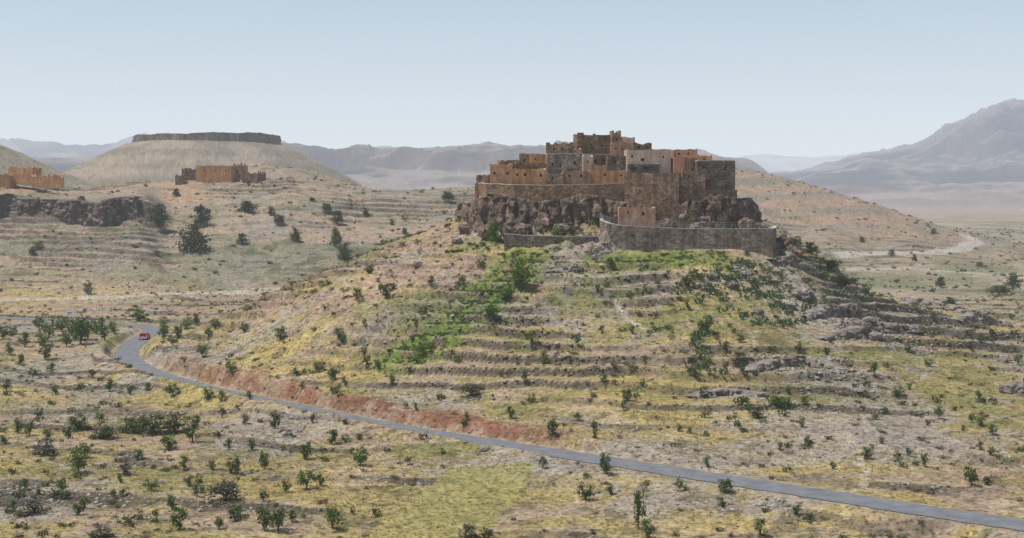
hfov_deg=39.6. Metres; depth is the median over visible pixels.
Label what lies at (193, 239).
argan tree
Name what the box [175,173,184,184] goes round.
ruined stone house
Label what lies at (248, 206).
argan tree
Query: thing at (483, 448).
boulder
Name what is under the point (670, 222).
rock outcrop
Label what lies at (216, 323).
almond tree
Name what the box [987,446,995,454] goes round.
almond tree
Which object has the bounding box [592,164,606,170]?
brown house
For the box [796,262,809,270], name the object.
boulder
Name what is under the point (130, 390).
almond tree
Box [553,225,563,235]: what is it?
fig tree
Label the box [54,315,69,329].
almond tree
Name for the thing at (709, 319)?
almond tree
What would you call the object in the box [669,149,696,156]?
red house
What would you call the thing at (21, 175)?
ochre house
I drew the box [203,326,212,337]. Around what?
almond tree
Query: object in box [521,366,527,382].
almond tree
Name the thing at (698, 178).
stone house
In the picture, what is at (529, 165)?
brown house
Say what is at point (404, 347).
green herbs
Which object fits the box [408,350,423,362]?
almond tree
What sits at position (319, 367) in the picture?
almond tree
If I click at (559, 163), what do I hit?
stone house
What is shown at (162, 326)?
fig tree
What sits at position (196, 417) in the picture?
almond tree
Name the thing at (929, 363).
almond tree
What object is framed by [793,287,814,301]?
boulder
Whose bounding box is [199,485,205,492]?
almond tree
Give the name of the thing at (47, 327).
almond tree
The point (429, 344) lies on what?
almond tree
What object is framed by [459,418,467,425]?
almond tree
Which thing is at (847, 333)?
rock ledge
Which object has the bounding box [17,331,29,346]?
almond tree
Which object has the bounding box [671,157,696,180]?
brown house
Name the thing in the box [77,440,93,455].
almond tree
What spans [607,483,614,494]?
almond tree
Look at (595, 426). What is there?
almond tree
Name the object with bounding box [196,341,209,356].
almond tree
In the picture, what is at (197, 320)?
almond tree
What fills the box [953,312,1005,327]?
rock ledge
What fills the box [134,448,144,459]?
almond tree
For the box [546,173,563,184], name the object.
stone house
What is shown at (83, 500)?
almond tree
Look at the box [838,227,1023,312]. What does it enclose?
plain shrubs
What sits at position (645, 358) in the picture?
almond tree
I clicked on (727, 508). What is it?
rubble heap
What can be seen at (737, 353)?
broom bush
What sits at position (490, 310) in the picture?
fig tree
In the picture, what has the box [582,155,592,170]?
pale house
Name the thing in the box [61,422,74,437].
almond tree
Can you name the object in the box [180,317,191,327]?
almond tree
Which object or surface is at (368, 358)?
almond tree
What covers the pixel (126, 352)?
road
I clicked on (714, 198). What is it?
stone tower
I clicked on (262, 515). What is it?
almond tree
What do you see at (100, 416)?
almond tree
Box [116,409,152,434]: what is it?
mastic bush
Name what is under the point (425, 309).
almond tree
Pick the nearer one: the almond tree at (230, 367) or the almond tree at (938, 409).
the almond tree at (938, 409)
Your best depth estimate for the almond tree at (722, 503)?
140.37 m
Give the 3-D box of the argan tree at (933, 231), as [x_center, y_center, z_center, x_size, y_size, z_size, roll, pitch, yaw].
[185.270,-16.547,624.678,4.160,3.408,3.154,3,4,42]
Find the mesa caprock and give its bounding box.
[132,132,281,144]
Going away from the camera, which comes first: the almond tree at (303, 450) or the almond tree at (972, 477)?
the almond tree at (972, 477)
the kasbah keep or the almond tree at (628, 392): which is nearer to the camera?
the almond tree at (628, 392)
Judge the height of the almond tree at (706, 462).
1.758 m
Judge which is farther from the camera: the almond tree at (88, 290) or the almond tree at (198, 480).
the almond tree at (88, 290)
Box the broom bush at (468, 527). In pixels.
[453,523,477,537]
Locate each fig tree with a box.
[131,307,146,321]
[158,321,169,332]
[452,354,461,361]
[482,303,500,317]
[485,219,503,241]
[498,287,512,298]
[507,256,534,289]
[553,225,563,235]
[602,256,615,264]
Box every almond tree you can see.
[0,325,10,338]
[0,377,12,390]
[0,434,9,442]
[3,341,15,354]
[6,499,17,510]
[8,325,18,334]
[13,417,24,433]
[16,353,23,364]
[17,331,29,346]
[18,477,29,489]
[23,420,34,435]
[27,366,37,377]
[32,316,42,327]
[32,406,43,416]
[33,240,43,248]
[35,342,56,359]
[36,331,49,344]
[37,316,61,336]
[42,428,52,438]
[46,362,54,372]
[50,383,59,393]
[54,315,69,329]
[58,479,67,490]
[59,329,73,346]
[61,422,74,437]
[62,318,76,334]
[66,445,90,470]
[68,314,92,343]
[72,501,84,515]
[76,381,86,390]
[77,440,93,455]
[77,493,91,505]
[82,280,93,294]
[83,316,97,338]
[88,369,96,377]
[92,318,103,333]
[93,411,104,422]
[96,317,105,325]
[96,325,112,339]
[104,377,116,390]
[108,321,119,333]
[117,472,123,482]
[126,385,134,394]
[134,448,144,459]
[141,477,159,488]
[143,381,150,390]
[157,327,168,338]
[160,432,177,449]
[166,380,179,395]
[167,333,177,345]
[167,495,178,508]
[169,507,187,529]
[171,326,181,338]
[178,455,189,468]
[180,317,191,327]
[183,422,201,441]
[183,473,192,485]
[191,484,198,496]
[192,314,200,325]
[192,415,201,424]
[195,474,202,484]
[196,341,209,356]
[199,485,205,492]
[202,386,214,399]
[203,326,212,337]
[208,460,215,469]
[211,318,219,328]
[213,515,224,527]
[218,390,226,400]
[218,407,226,416]
[223,439,232,449]
[224,460,234,473]
[225,359,237,373]
[227,506,240,521]
[231,456,242,474]
[235,503,242,514]
[239,323,248,332]
[240,413,250,423]
[246,390,253,398]
[246,439,254,449]
[256,500,273,530]
[257,450,270,468]
[259,489,269,501]
[266,506,288,531]
[268,412,281,427]
[273,325,286,340]
[281,478,291,491]
[287,509,296,520]
[290,366,300,374]
[296,466,318,488]
[297,443,310,459]
[309,414,316,422]
[314,361,325,370]
[316,474,324,485]
[324,504,343,529]
[327,367,334,379]
[327,428,338,443]
[330,369,338,378]
[331,327,343,338]
[332,384,342,393]
[339,333,346,343]
[340,433,352,441]
[351,446,367,465]
[352,287,362,297]
[356,433,362,439]
[361,355,371,364]
[364,264,373,273]
[374,359,381,369]
[379,283,395,297]
[388,373,395,384]
[401,214,409,219]
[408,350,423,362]
[418,345,426,354]
[420,306,428,314]
[426,275,435,283]
[426,341,435,350]
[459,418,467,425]
[460,275,466,283]
[463,410,469,418]
[475,257,484,265]
[506,406,514,417]
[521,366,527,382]
[525,329,537,345]
[526,393,536,402]
[538,454,547,467]
[540,355,551,362]
[544,418,559,438]
[573,411,582,420]
[575,482,594,500]
[590,421,597,429]
[597,453,611,473]
[599,373,608,381]
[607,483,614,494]
[621,387,632,400]
[621,399,627,409]
[633,490,646,528]
[639,377,644,385]
[639,518,655,537]
[641,355,648,364]
[675,475,683,490]
[676,423,682,430]
[678,276,693,288]
[684,299,690,308]
[698,314,714,332]
[699,386,708,396]
[703,357,712,369]
[703,454,710,467]
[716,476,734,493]
[717,496,727,506]
[722,343,728,351]
[723,361,728,368]
[737,333,745,341]
[739,362,746,373]
[754,517,768,535]
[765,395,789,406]
[774,361,781,369]
[784,385,792,395]
[792,504,802,514]
[795,343,801,351]
[797,416,805,426]
[800,394,809,404]
[822,347,830,354]
[829,461,836,468]
[861,446,873,457]
[869,361,877,373]
[891,385,904,396]
[904,343,910,349]
[920,452,930,466]
[924,358,934,365]
[932,403,943,418]
[963,462,980,485]
[968,412,975,420]
[974,389,983,396]
[974,415,985,425]
[975,441,983,449]
[986,424,999,434]
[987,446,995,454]
[1013,354,1023,364]
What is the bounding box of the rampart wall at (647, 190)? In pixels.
[624,173,679,208]
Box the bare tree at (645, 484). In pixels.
[640,483,647,495]
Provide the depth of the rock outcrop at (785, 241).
250.62 m
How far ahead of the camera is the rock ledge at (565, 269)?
233.12 m
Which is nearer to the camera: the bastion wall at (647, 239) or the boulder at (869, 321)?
the boulder at (869, 321)
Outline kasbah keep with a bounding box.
[573,132,609,153]
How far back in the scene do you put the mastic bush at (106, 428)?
177.05 m
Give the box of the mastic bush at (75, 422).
[66,411,92,430]
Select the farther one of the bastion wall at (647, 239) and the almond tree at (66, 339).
the almond tree at (66, 339)
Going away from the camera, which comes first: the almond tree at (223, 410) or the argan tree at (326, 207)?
the almond tree at (223, 410)
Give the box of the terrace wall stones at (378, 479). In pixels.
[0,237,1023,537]
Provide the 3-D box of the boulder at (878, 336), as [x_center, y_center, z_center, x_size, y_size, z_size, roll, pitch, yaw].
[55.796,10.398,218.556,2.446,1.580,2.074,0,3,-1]
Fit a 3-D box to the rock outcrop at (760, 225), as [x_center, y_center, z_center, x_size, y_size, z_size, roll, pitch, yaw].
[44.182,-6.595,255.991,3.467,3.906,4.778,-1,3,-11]
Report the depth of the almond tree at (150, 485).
148.09 m
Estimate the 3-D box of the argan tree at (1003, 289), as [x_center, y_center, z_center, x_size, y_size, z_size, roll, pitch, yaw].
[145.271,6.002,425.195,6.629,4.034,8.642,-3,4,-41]
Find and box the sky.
[0,0,1023,156]
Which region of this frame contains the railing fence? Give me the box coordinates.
[600,213,739,227]
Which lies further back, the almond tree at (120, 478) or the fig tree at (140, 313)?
the fig tree at (140, 313)
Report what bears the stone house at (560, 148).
on the terrain at (946, 180)
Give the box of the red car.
[139,332,149,339]
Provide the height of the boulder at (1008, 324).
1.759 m
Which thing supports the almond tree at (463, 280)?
on the terrain at (946, 180)
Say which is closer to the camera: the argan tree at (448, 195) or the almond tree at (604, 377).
the almond tree at (604, 377)
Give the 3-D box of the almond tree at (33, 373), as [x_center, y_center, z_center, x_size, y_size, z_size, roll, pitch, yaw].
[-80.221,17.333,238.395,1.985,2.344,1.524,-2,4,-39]
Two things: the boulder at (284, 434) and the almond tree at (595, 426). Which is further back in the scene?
the boulder at (284, 434)
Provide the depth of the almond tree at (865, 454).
159.30 m
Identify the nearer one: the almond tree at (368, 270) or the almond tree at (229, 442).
the almond tree at (229, 442)
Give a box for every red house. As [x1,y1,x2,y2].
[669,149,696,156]
[673,156,683,176]
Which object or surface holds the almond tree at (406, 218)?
on the terrain at (946, 180)
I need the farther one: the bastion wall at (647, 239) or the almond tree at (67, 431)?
the bastion wall at (647, 239)
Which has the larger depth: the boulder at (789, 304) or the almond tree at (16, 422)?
the boulder at (789, 304)
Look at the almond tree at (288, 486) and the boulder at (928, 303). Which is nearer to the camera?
the almond tree at (288, 486)
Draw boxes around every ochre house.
[0,173,15,187]
[8,167,41,183]
[31,174,63,187]
[196,165,235,182]
[511,168,545,184]
[530,153,544,162]
[590,170,625,183]
[684,154,711,159]
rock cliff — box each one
[0,193,142,226]
[455,192,628,235]
[675,195,762,227]
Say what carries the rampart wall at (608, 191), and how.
on the terrain at (946, 180)
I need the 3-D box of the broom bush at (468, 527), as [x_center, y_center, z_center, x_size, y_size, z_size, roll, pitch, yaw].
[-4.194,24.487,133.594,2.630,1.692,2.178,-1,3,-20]
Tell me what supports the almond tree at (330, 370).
on the terrain at (946, 180)
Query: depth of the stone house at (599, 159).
258.64 m
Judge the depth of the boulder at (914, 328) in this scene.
226.99 m
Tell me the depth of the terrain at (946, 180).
218.79 m
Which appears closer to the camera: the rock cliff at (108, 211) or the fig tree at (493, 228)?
the fig tree at (493, 228)
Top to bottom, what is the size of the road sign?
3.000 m
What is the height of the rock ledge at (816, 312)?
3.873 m
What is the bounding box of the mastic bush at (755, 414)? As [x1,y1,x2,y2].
[750,405,765,418]
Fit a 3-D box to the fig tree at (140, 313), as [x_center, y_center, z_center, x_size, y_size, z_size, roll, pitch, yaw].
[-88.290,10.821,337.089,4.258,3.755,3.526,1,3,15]
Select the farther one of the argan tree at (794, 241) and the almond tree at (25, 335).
the almond tree at (25, 335)
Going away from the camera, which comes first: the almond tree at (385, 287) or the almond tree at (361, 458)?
the almond tree at (361, 458)
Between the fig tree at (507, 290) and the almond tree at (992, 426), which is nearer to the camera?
the almond tree at (992, 426)
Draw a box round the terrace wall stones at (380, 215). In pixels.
[3,179,1023,292]
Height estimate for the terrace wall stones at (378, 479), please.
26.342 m
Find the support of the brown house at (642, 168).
on the terrain at (946, 180)
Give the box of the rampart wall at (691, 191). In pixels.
[679,181,736,206]
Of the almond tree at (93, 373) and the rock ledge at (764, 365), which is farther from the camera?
the almond tree at (93, 373)
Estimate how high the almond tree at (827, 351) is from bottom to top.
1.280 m
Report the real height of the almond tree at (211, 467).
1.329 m
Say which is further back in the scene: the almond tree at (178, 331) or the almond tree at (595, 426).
the almond tree at (178, 331)
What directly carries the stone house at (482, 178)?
on the terrain at (946, 180)
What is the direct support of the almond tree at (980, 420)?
on the terrain at (946, 180)
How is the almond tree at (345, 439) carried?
on the terrain at (946, 180)
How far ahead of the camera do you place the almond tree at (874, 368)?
196.98 m
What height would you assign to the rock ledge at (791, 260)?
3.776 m
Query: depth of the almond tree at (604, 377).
190.51 m
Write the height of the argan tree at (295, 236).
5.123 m
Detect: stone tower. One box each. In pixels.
[609,130,620,153]
[709,194,720,217]
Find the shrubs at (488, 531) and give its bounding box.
[0,215,1023,537]
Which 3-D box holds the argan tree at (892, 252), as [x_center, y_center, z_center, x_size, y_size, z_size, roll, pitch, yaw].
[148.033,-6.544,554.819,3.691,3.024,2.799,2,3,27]
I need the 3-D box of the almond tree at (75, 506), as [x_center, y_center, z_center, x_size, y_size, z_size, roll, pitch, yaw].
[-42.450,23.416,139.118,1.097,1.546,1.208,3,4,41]
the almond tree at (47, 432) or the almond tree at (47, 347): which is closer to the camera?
the almond tree at (47, 432)
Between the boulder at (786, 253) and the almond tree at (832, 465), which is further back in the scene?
the boulder at (786, 253)
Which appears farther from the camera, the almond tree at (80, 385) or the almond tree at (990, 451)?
the almond tree at (80, 385)
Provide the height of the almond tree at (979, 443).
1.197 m
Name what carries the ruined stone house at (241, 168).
on the terrain at (946, 180)
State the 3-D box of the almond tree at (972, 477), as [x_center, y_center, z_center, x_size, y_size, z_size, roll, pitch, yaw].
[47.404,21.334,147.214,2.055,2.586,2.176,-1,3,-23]
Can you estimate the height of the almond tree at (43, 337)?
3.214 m
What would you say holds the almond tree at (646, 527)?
on the terrain at (946, 180)
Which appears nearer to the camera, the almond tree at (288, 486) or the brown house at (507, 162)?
the almond tree at (288, 486)
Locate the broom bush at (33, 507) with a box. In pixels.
[13,495,51,518]
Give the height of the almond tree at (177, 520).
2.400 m
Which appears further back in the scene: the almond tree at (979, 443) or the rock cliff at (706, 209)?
the rock cliff at (706, 209)
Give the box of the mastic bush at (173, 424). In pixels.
[159,411,188,433]
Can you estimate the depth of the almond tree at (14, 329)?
301.27 m
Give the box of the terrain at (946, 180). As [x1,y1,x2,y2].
[0,98,1023,537]
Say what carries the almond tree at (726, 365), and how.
on the terrain at (946, 180)
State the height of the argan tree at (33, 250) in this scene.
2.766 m
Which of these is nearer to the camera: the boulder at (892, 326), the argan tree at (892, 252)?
the boulder at (892, 326)
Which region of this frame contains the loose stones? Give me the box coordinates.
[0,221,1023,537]
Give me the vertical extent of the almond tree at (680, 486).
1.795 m
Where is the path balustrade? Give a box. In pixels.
[504,229,598,235]
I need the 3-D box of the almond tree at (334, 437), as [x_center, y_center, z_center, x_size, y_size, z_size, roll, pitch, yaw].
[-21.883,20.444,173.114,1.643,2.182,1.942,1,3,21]
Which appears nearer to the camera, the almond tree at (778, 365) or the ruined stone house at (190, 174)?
the almond tree at (778, 365)
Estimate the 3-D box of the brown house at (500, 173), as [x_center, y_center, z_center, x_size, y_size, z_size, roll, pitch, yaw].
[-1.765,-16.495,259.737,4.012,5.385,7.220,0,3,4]
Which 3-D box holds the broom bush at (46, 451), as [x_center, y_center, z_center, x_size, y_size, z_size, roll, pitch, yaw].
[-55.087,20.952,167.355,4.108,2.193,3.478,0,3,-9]
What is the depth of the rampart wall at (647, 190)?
247.96 m
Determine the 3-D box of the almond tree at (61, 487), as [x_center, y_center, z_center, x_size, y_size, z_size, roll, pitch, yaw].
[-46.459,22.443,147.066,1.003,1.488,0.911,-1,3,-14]
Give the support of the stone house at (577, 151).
on the terrain at (946, 180)
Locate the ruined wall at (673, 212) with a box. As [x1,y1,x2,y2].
[655,203,691,227]
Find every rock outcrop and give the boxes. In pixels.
[458,223,472,233]
[477,224,492,238]
[513,223,532,234]
[552,223,571,235]
[657,218,674,227]
[688,221,708,227]
[737,217,755,227]
[755,222,767,227]
[776,235,791,248]
[786,244,803,257]
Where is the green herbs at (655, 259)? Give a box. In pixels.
[595,249,729,270]
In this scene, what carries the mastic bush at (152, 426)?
on the terrain at (946, 180)
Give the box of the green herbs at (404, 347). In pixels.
[351,250,541,375]
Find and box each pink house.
[624,150,670,172]
[652,149,673,157]
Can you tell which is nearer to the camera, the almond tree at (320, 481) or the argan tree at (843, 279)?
the almond tree at (320, 481)
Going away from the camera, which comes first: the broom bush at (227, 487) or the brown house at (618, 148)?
the broom bush at (227, 487)
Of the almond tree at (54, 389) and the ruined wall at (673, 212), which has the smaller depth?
the almond tree at (54, 389)
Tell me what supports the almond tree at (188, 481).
on the terrain at (946, 180)
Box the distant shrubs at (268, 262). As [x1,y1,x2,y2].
[0,165,1023,300]
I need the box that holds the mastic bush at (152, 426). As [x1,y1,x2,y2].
[133,412,171,434]
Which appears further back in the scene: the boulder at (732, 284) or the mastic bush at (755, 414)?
the boulder at (732, 284)
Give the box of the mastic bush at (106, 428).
[83,422,122,439]
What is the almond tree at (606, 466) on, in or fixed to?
on the terrain at (946, 180)
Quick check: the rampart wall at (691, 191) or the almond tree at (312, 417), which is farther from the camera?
the rampart wall at (691, 191)
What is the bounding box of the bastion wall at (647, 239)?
[599,218,775,256]
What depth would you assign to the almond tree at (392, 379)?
202.12 m
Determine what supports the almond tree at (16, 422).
on the terrain at (946, 180)
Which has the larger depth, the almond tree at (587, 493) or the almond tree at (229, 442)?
the almond tree at (229, 442)
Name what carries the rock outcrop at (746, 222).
on the rock cliff at (706, 209)
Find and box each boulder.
[282,432,292,436]
[413,260,422,266]
[451,237,461,243]
[479,445,490,451]
[706,272,719,279]
[726,281,737,287]
[752,308,763,313]
[780,251,793,254]
[781,299,796,308]
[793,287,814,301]
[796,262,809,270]
[840,303,858,311]
[862,316,876,326]
[868,332,882,340]
[885,322,899,330]
[908,324,921,332]
[921,301,932,305]
[954,309,965,312]
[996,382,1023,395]
[1002,321,1012,326]
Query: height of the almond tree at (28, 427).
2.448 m
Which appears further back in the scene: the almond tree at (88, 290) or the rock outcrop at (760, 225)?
the almond tree at (88, 290)
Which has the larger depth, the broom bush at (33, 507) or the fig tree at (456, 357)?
the fig tree at (456, 357)
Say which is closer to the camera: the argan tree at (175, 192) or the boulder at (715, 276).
the boulder at (715, 276)
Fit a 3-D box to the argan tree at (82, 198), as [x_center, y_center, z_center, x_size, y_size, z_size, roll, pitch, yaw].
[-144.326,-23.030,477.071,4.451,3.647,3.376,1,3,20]
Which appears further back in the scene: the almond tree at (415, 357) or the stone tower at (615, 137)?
the stone tower at (615, 137)
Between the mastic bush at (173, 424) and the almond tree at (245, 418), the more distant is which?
the almond tree at (245, 418)
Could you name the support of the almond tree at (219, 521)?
on the terrain at (946, 180)
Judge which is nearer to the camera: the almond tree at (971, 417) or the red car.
the almond tree at (971, 417)
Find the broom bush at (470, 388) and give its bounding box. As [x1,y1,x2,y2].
[457,383,481,396]
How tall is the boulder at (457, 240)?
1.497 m
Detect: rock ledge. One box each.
[543,266,604,273]
[684,388,764,399]
[743,355,855,374]
[768,255,818,275]
[800,304,880,321]
[818,325,919,341]
[892,299,959,310]
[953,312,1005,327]
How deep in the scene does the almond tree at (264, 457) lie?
158.62 m
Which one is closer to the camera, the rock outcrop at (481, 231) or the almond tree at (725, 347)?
the almond tree at (725, 347)
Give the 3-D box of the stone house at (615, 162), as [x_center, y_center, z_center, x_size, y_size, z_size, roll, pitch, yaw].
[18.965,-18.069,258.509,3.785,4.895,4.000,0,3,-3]
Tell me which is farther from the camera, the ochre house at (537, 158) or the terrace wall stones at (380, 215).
the terrace wall stones at (380, 215)
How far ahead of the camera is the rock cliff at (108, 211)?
471.45 m
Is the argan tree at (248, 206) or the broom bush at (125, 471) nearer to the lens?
the broom bush at (125, 471)
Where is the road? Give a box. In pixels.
[0,317,1023,530]
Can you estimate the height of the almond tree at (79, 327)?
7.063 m
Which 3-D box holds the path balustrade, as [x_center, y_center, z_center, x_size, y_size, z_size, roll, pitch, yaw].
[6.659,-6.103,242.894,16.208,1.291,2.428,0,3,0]
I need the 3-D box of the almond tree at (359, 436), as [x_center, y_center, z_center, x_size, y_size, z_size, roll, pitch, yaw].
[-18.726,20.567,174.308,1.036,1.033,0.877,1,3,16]
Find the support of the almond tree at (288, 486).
on the terrain at (946, 180)
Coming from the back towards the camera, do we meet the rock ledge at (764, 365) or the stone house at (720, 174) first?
the stone house at (720, 174)
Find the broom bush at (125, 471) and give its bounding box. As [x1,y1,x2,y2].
[117,456,134,475]
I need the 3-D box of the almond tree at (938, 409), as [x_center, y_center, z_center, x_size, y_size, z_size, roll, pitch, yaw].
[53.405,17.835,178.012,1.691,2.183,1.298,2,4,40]
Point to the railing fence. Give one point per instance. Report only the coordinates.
(659, 221)
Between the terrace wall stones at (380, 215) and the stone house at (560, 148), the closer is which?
the stone house at (560, 148)
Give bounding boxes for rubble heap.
[281,241,942,511]
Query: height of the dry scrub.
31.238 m
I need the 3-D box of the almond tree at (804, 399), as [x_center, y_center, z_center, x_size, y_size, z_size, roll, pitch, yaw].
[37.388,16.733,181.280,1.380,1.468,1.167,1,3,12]
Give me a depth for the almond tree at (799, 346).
207.44 m
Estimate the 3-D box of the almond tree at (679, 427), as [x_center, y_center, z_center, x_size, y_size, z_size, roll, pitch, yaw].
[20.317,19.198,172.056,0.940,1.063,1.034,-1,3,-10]
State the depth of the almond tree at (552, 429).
171.16 m
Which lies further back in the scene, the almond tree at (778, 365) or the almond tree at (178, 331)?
the almond tree at (178, 331)
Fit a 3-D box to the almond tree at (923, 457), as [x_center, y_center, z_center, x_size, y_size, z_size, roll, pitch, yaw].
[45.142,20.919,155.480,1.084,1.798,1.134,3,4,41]
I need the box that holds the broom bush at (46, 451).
[27,437,61,455]
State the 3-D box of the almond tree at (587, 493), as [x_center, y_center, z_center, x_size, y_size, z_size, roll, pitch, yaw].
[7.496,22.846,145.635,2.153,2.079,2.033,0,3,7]
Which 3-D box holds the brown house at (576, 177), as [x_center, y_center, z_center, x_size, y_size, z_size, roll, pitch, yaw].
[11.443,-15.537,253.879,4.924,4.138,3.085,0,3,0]
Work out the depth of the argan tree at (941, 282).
467.22 m
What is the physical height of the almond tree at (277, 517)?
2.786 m
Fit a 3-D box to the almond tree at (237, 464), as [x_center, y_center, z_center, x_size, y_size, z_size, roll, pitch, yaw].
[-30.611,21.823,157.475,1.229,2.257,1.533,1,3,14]
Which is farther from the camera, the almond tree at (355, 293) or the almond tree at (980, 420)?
the almond tree at (355, 293)
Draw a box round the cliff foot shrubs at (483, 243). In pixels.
[444,219,789,252]
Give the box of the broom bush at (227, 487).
[200,479,247,502]
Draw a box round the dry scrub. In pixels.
[0,218,1023,537]
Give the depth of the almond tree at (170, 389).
213.57 m
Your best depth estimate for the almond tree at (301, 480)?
150.48 m
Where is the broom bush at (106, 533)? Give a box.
[84,522,116,537]
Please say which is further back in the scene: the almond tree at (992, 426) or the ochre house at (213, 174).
the ochre house at (213, 174)
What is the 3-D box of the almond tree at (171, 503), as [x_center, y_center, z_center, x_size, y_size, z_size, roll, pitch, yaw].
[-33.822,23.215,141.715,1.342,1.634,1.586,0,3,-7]
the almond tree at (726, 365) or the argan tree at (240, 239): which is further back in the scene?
the argan tree at (240, 239)
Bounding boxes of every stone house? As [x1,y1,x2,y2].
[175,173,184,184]
[182,167,195,180]
[233,163,247,179]
[242,170,265,182]
[476,174,489,196]
[519,153,529,162]
[545,153,582,173]
[546,142,573,152]
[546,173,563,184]
[574,148,580,152]
[583,153,611,164]
[606,156,625,170]
[618,207,655,226]
[621,137,634,149]
[632,142,651,149]
[681,170,705,188]
[695,160,734,189]
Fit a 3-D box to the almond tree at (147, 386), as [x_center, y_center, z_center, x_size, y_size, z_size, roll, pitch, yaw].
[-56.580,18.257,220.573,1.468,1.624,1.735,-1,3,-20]
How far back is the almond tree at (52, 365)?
245.06 m
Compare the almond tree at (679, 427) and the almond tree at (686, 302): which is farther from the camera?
the almond tree at (686, 302)
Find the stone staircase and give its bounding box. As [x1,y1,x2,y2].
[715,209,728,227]
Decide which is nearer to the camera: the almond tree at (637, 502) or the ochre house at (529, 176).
the almond tree at (637, 502)
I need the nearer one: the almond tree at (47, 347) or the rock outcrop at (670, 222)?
the rock outcrop at (670, 222)
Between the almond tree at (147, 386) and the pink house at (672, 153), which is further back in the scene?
the pink house at (672, 153)
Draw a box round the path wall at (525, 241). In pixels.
[504,233,598,250]
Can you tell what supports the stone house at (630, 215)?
on the terrain at (946, 180)
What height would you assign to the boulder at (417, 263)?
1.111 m
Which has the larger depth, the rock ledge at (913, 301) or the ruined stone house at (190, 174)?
the ruined stone house at (190, 174)
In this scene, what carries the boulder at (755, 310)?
on the terrain at (946, 180)
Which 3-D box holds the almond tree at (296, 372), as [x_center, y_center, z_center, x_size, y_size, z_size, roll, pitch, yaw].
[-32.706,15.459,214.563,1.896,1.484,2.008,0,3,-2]
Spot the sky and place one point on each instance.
(723, 78)
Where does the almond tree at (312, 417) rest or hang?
on the terrain at (946, 180)
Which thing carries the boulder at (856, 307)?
on the terrain at (946, 180)
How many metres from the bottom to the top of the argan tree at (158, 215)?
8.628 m
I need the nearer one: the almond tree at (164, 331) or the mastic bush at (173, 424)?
the mastic bush at (173, 424)
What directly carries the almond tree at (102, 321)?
on the terrain at (946, 180)
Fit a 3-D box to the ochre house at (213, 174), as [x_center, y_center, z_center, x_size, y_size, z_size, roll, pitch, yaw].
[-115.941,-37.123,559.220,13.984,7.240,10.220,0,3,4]
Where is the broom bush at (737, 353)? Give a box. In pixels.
[730,351,747,361]
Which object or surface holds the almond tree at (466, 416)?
on the terrain at (946, 180)
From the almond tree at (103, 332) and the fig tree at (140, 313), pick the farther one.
the fig tree at (140, 313)
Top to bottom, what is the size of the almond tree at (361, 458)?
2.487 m
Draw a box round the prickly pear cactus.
[674,256,873,415]
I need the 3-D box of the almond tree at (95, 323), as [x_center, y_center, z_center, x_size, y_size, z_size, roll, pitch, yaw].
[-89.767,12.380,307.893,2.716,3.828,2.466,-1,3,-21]
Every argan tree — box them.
[27,246,35,254]
[77,195,86,200]
[147,202,170,226]
[169,222,212,250]
[172,188,179,195]
[191,203,211,224]
[235,233,248,243]
[238,199,261,212]
[266,206,275,214]
[271,213,284,224]
[289,227,304,241]
[322,202,332,211]
[329,210,344,223]
[329,228,341,246]
[333,242,353,259]
[441,189,455,200]
[790,236,802,246]
[802,241,821,254]
[824,257,839,269]
[833,275,853,286]
[888,249,895,255]
[931,228,938,234]
[934,276,945,286]
[942,296,961,304]
[975,261,983,266]
[983,284,1011,294]
[1003,274,1021,288]
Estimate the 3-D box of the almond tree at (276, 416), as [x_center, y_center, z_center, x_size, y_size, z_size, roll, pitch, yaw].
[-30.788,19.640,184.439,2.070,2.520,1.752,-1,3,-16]
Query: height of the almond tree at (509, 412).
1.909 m
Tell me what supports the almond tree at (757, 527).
on the terrain at (946, 180)
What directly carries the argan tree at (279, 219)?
on the terrain at (946, 180)
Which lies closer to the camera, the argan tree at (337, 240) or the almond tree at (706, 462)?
the almond tree at (706, 462)
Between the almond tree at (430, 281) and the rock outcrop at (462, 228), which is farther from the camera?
the rock outcrop at (462, 228)
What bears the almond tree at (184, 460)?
on the terrain at (946, 180)
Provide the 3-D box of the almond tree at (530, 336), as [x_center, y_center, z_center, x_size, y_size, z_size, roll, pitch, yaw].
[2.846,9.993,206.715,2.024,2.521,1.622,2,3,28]
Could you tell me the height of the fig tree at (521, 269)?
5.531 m
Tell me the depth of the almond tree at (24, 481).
148.44 m
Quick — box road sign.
[66,310,72,318]
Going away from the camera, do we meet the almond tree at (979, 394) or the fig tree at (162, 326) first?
the almond tree at (979, 394)
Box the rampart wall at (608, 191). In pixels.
[475,182,623,201]
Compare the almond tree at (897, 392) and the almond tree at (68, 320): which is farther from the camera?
the almond tree at (68, 320)
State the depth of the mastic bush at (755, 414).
175.87 m
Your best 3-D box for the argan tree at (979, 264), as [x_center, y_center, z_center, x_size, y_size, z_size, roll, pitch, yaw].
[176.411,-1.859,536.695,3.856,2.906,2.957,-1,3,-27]
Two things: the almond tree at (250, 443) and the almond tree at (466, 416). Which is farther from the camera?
the almond tree at (466, 416)
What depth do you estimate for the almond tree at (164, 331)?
274.80 m
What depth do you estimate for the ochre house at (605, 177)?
252.94 m
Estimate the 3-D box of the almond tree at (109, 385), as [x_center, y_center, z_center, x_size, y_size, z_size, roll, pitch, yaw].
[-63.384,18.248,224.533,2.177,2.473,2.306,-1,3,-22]
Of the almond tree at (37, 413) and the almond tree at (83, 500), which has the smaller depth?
the almond tree at (83, 500)
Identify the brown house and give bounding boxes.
[490,164,513,183]
[497,160,519,164]
[514,162,546,172]
[562,170,589,184]
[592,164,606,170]
[611,142,627,155]
[627,163,659,172]
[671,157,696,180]

